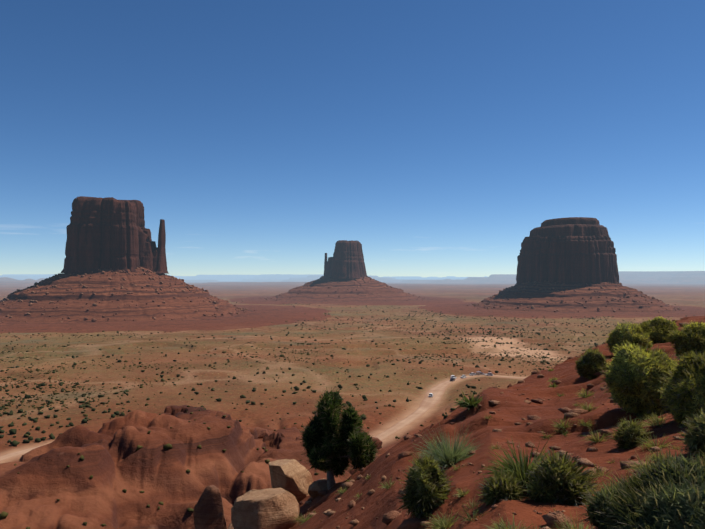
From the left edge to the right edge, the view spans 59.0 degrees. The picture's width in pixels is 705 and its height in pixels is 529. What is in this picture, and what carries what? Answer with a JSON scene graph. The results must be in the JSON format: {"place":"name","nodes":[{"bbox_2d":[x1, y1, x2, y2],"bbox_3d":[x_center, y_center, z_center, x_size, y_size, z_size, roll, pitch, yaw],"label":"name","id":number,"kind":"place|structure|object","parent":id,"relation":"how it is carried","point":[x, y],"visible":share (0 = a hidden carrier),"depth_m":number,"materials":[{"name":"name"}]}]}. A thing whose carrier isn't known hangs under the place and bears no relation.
{"place":"outdoors","nodes":[
{"label":"outdoors","id":0,"kind":"place"},
{"bbox_2d":[0,271,704,528],"bbox_3d":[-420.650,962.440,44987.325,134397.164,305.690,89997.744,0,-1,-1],"label":"desert ground","id":1,"kind":"structure","parent":0,"point":[114,463],"depth_m":355.09,"materials":[{"name":"soil"}]},
{"bbox_2d":[0,266,330,332],"bbox_3d":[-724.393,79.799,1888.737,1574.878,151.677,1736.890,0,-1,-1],"label":"talus slope","id":2,"kind":"structure","parent":1,"relation":"on","point":[259,316],"depth_m":1602.04,"materials":[{"name":"soil"}]},
{"bbox_2d":[61,196,168,273],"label":"butte","id":3,"kind":"object","parent":2,"relation":"on","point":[113,234],"visible":0.94,"depth_m":1778.56,"materials":[{"name":"brown stone"}]},
{"bbox_2d":[0,267,254,322],"bbox_3d":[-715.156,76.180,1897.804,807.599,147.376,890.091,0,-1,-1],"label":"talus boulders","id":4,"kind":"object","parent":2,"relation":"on","point":[36,284],"visible":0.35,"depth_m":1709.83,"materials":[{"name":"brown stone"}]},
{"bbox_2d":[0,405,397,528],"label":"desert shrubs","id":5,"kind":"object","parent":1,"relation":"on","point":[3,514],"visible":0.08,"depth_m":140.92,"materials":[{"name":"green plant"}]},
{"bbox_2d":[193,485,227,528],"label":"boulder","id":6,"kind":"object","parent":1,"relation":"on","point":[209,513],"visible":1,"depth_m":22.32,"materials":[{"name":"stone"}]},
{"bbox_2d":[231,489,256,512],"bbox_3d":[-4.162,9.909,24.884,1.331,1.931,1.671,1,-1,-22],"label":"boulder","id":7,"kind":"object","parent":1,"relation":"on","point":[252,490],"visible":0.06,"depth_m":24.81,"materials":[{"name":"stone"}]},
{"bbox_2d":[0,375,524,461],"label":"dirt road","id":8,"kind":"structure","parent":1,"relation":"on","point":[428,402],"depth_m":377.36,"materials":[{"name":"beige soil"}]},
{"bbox_2d":[255,427,272,437],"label":"rock","id":9,"kind":"object","parent":1,"relation":"on","point":[261,432],"visible":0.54,"depth_m":198.16,"materials":[{"name":"stone"}]},
{"bbox_2d":[231,487,299,528],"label":"boulder","id":10,"kind":"object","parent":1,"relation":"on","point":[273,508],"visible":1,"depth_m":18.60,"materials":[{"name":"stone"}]},
{"bbox_2d":[269,459,312,502],"bbox_3d":[-2.622,9.371,26.164,1.676,2.375,2.316,1,-2,-37],"label":"boulder","id":11,"kind":"object","parent":1,"relation":"on","point":[293,477],"visible":0.56,"depth_m":25.40,"materials":[{"name":"stone"}]},
{"bbox_2d":[291,513,314,526],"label":"grass","id":12,"kind":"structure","parent":1,"relation":"on","point":[302,520],"depth_m":18.15,"materials":[{"name":"green plant"}]},
{"bbox_2d":[308,478,327,496],"bbox_3d":[-1.237,8.519,23.720,0.901,0.593,0.814,0,-1,-1],"label":"boulder","id":13,"kind":"object","parent":1,"relation":"on","point":[315,487],"visible":0.69,"depth_m":23.48,"materials":[{"name":"stone"}]},
{"bbox_2d":[299,387,380,489],"bbox_3d":[-0.493,6.490,23.159,2.977,3.881,2.978,0,-1,-1],"label":"juniper tree","id":14,"kind":"object","parent":1,"relation":"on","point":[331,449],"visible":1,"depth_m":22.64,"materials":[{"name":"green plant"}]},
{"bbox_2d":[335,486,346,494],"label":"grass","id":15,"kind":"structure","parent":1,"relation":"on","point":[342,491],"depth_m":18.73,"materials":[{"name":"green plant"}]},
{"bbox_2d":[0,301,704,446],"bbox_3d":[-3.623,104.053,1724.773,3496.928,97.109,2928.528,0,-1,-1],"label":"valley shrubs","id":16,"kind":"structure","parent":1,"relation":"on","point":[146,404],"depth_m":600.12,"materials":[{"name":"green plant"}]},
{"bbox_2d":[229,276,478,305],"bbox_3d":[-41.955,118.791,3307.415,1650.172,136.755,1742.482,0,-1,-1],"label":"talus slope","id":17,"kind":"structure","parent":1,"relation":"on","point":[320,293],"depth_m":2987.86,"materials":[{"name":"soil"}]},
{"bbox_2d":[264,276,424,300],"bbox_3d":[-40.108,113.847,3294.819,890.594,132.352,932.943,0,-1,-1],"label":"talus boulders","id":18,"kind":"object","parent":17,"relation":"on","point":[340,289],"visible":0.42,"depth_m":3132.80,"materials":[{"name":"brown stone"}]},
{"bbox_2d":[324,240,366,277],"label":"butte","id":19,"kind":"object","parent":17,"relation":"on","point":[346,260],"visible":1,"depth_m":3170.90,"materials":[{"name":"brown stone"}]},
{"bbox_2d":[370,437,381,449],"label":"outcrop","id":20,"kind":"object","parent":1,"relation":"on","point":[379,443],"visible":0.4,"depth_m":229.85,"materials":[{"name":"stone"}]},
{"bbox_2d":[378,476,395,488],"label":"grass","id":21,"kind":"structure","parent":1,"relation":"on","point":[386,485],"depth_m":11.99,"materials":[{"name":"green plant"}]},
{"bbox_2d":[396,450,454,518],"bbox_3d":[0.905,2.717,7.639,0.762,0.852,0.748,0,-1,-1],"label":"bush","id":22,"kind":"object","parent":1,"relation":"on","point":[427,488],"visible":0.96,"depth_m":7.52,"materials":[{"name":"green plant"}]},
{"bbox_2d":[423,511,462,528],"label":"grass","id":23,"kind":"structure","parent":1,"relation":"on","point":[441,524],"depth_m":6.40,"materials":[{"name":"green plant"}]},
{"bbox_2d":[410,424,482,470],"bbox_3d":[1.670,3.062,10.612,1.480,0.740,1.452,0,-1,-1],"label":"yucca plant","id":24,"kind":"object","parent":1,"relation":"on","point":[448,455],"depth_m":10.51,"materials":[{"name":"green plant"}]},
{"bbox_2d":[448,463,465,470],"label":"tuft","id":25,"kind":"object","parent":1,"relation":"on","point":[454,468],"visible":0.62,"depth_m":9.34,"materials":[{"name":"green plant"}]},
{"bbox_2d":[453,487,469,497],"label":"grass","id":26,"kind":"structure","parent":1,"relation":"on","point":[461,493],"depth_m":7.14,"materials":[{"name":"green plant"}]},
{"bbox_2d":[450,389,482,409],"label":"yucca plant","id":27,"kind":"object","parent":1,"relation":"on","point":[465,402],"depth_m":17.78,"materials":[{"name":"green plant"}]},
{"bbox_2d":[448,503,486,523],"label":"tuft","id":28,"kind":"object","parent":1,"relation":"on","point":[470,518],"visible":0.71,"depth_m":6.09,"materials":[{"name":"green plant"}]},
{"bbox_2d":[460,496,480,509],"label":"tuft","id":29,"kind":"object","parent":1,"relation":"on","point":[473,504],"visible":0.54,"depth_m":6.51,"materials":[{"name":"green plant"}]},
{"bbox_2d":[488,443,507,449],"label":"tuft","id":30,"kind":"object","parent":1,"relation":"on","point":[494,447],"visible":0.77,"depth_m":9.75,"materials":[{"name":"green plant"}]},
{"bbox_2d":[299,318,704,528],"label":"rocks","id":31,"kind":"object","parent":1,"relation":"on","point":[550,518],"visible":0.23,"depth_m":10.26,"materials":[{"name":"stone"}]},
{"bbox_2d":[477,468,527,505],"bbox_3d":[1.521,2.316,6.356,0.542,0.468,0.539,0,-1,-1],"label":"bush","id":32,"kind":"object","parent":1,"relation":"on","point":[502,486],"visible":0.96,"depth_m":6.26,"materials":[{"name":"green plant"}]},
{"bbox_2d":[485,511,539,528],"bbox_3d":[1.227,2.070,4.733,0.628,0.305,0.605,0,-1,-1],"label":"grass","id":33,"kind":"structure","parent":1,"relation":"on","point":[509,527],"depth_m":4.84,"materials":[{"name":"green plant"}]},
{"bbox_2d":[474,436,560,494],"bbox_3d":[1.855,2.199,6.718,1.117,0.674,1.082,0,-1,-1],"label":"yucca plant","id":34,"kind":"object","parent":1,"relation":"on","point":[521,468],"depth_m":6.75,"materials":[{"name":"green plant"}]},
{"bbox_2d":[540,430,552,438],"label":"tuft","id":35,"kind":"object","parent":1,"relation":"on","point":[546,436],"visible":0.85,"depth_m":11.41,"materials":[{"name":"green plant"}]},
{"bbox_2d":[521,447,596,505],"bbox_3d":[2.053,2.169,6.144,0.770,0.690,0.732,0,-1,-1],"label":"bush","id":36,"kind":"object","parent":1,"relation":"on","point":[563,478],"visible":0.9,"depth_m":6.02,"materials":[{"name":"green plant"}]},
{"bbox_2d":[417,281,704,317],"bbox_3d":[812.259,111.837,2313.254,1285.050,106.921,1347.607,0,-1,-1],"label":"talus slope","id":37,"kind":"structure","parent":1,"relation":"on","point":[535,299],"depth_m":2041.40,"materials":[{"name":"soil"}]},
{"bbox_2d":[514,217,619,286],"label":"butte","id":38,"kind":"object","parent":37,"relation":"on","point":[574,250],"visible":0.92,"depth_m":2173.63,"materials":[{"name":"brown stone"}]},
{"bbox_2d":[467,281,684,312],"bbox_3d":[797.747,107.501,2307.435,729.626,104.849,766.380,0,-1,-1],"label":"boulders","id":39,"kind":"object","parent":37,"relation":"on","point":[585,307],"visible":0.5,"depth_m":2103.19,"materials":[{"name":"brown stone"}]},
{"bbox_2d":[551,415,574,430],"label":"grass","id":40,"kind":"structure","parent":1,"relation":"on","point":[561,426],"depth_m":12.06,"materials":[{"name":"green plant"}]},
{"bbox_2d":[554,511,594,528],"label":"grass","id":41,"kind":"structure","parent":1,"relation":"on","point":[580,526],"depth_m":4.78,"materials":[{"name":"green plant"}]},
{"bbox_2d":[576,386,594,397],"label":"grass","id":42,"kind":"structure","parent":1,"relation":"on","point":[584,395],"depth_m":15.94,"materials":[{"name":"green plant"}]},
{"bbox_2d":[578,419,594,426],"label":"grass","id":43,"kind":"structure","parent":1,"relation":"on","point":[584,424],"depth_m":11.78,"materials":[{"name":"green plant"}]},
{"bbox_2d":[577,402,600,411],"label":"grass","id":44,"kind":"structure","parent":1,"relation":"on","point":[590,407],"depth_m":13.11,"materials":[{"name":"green plant"}]},
{"bbox_2d":[574,347,608,379],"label":"bush","id":45,"kind":"object","parent":1,"relation":"on","point":[589,363],"visible":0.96,"depth_m":21.20,"materials":[{"name":"green plant"}]},
{"bbox_2d":[586,471,600,480],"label":"grass","id":46,"kind":"structure","parent":1,"relation":"on","point":[590,477],"depth_m":6.83,"materials":[{"name":"green plant"}]},
{"bbox_2d":[579,428,613,443],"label":"grass","id":47,"kind":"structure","parent":1,"relation":"on","point":[593,439],"depth_m":9.66,"materials":[{"name":"green plant"}]},
{"bbox_2d":[586,467,608,489],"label":"grass","id":48,"kind":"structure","parent":1,"relation":"on","point":[596,482],"depth_m":6.50,"materials":[{"name":"green plant"}]},
{"bbox_2d":[584,465,612,478],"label":"tuft","id":49,"kind":"object","parent":1,"relation":"on","point":[602,473],"visible":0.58,"depth_m":6.92,"materials":[{"name":"green plant"}]},
{"bbox_2d":[599,472,637,486],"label":"grass","id":50,"kind":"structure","parent":1,"relation":"on","point":[615,484],"depth_m":6.11,"materials":[{"name":"green plant"}]},
{"bbox_2d":[604,321,653,353],"bbox_3d":[11.663,3.131,26.061,1.991,1.457,2.047,0,-1,-1],"label":"bush","id":51,"kind":"object","parent":1,"relation":"on","point":[630,333],"visible":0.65,"depth_m":25.60,"materials":[{"name":"green plant"}]},
{"bbox_2d":[607,415,653,449],"bbox_3d":[3.967,2.443,8.825,0.580,0.622,0.559,0,-1,-1],"label":"bush","id":52,"kind":"object","parent":1,"relation":"on","point":[627,431],"visible":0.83,"depth_m":8.72,"materials":[{"name":"green plant"}]},
{"bbox_2d":[620,452,653,473],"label":"grass","id":53,"kind":"structure","parent":1,"relation":"on","point":[645,464],"depth_m":6.58,"materials":[{"name":"green plant"}]},
{"bbox_2d":[599,341,679,417],"bbox_3d":[5.372,2.116,11.402,1.710,1.461,1.518,0,-1,-1],"label":"bush","id":54,"kind":"object","parent":1,"relation":"on","point":[634,373],"visible":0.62,"depth_m":11.02,"materials":[{"name":"green plant"}]},
{"bbox_2d":[576,446,704,528],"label":"sage bush","id":55,"kind":"object","parent":1,"relation":"on","point":[667,492],"visible":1,"depth_m":3.85,"materials":[{"name":"green plant"}]},
{"bbox_2d":[631,431,674,450],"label":"grass","id":56,"kind":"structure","parent":1,"relation":"on","point":[649,444],"depth_m":8.30,"materials":[{"name":"green plant"}]},
{"bbox_2d":[640,410,671,426],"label":"grass","id":57,"kind":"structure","parent":1,"relation":"on","point":[652,423],"depth_m":9.54,"materials":[{"name":"green plant"}]},
{"bbox_2d":[646,412,665,422],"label":"grass","id":58,"kind":"structure","parent":1,"relation":"on","point":[658,419],"depth_m":9.90,"materials":[{"name":"green plant"}]},
{"bbox_2d":[638,315,680,342],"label":"bush","id":59,"kind":"object","parent":1,"relation":"on","point":[659,328],"visible":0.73,"depth_m":26.21,"materials":[{"name":"green plant"}]},
{"bbox_2d":[656,348,704,425],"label":"bush","id":60,"kind":"object","parent":1,"relation":"on","point":[683,394],"visible":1,"depth_m":9.06,"materials":[{"name":"green plant"}]},
{"bbox_2d":[666,320,704,359],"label":"bush","id":61,"kind":"object","parent":1,"relation":"on","point":[690,337],"visible":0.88,"depth_m":18.84,"materials":[{"name":"green plant"}]},
{"bbox_2d":[677,407,704,456],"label":"bush","id":62,"kind":"object","parent":1,"relation":"on","point":[694,439],"visible":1,"depth_m":7.11,"materials":[{"name":"green plant"}]},
{"bbox_2d":[0,0,704,276],"label":"sky","id":63,"kind":"structure","parent":0,"point":[432,136],"materials":[{"name":"blue"}]},
{"bbox_2d":[642,447,667,459],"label":"grass","id":64,"kind":"structure","parent":0,"point":[654,454],"depth_m":7.42,"materials":[{"name":"green plant"}]}
]}

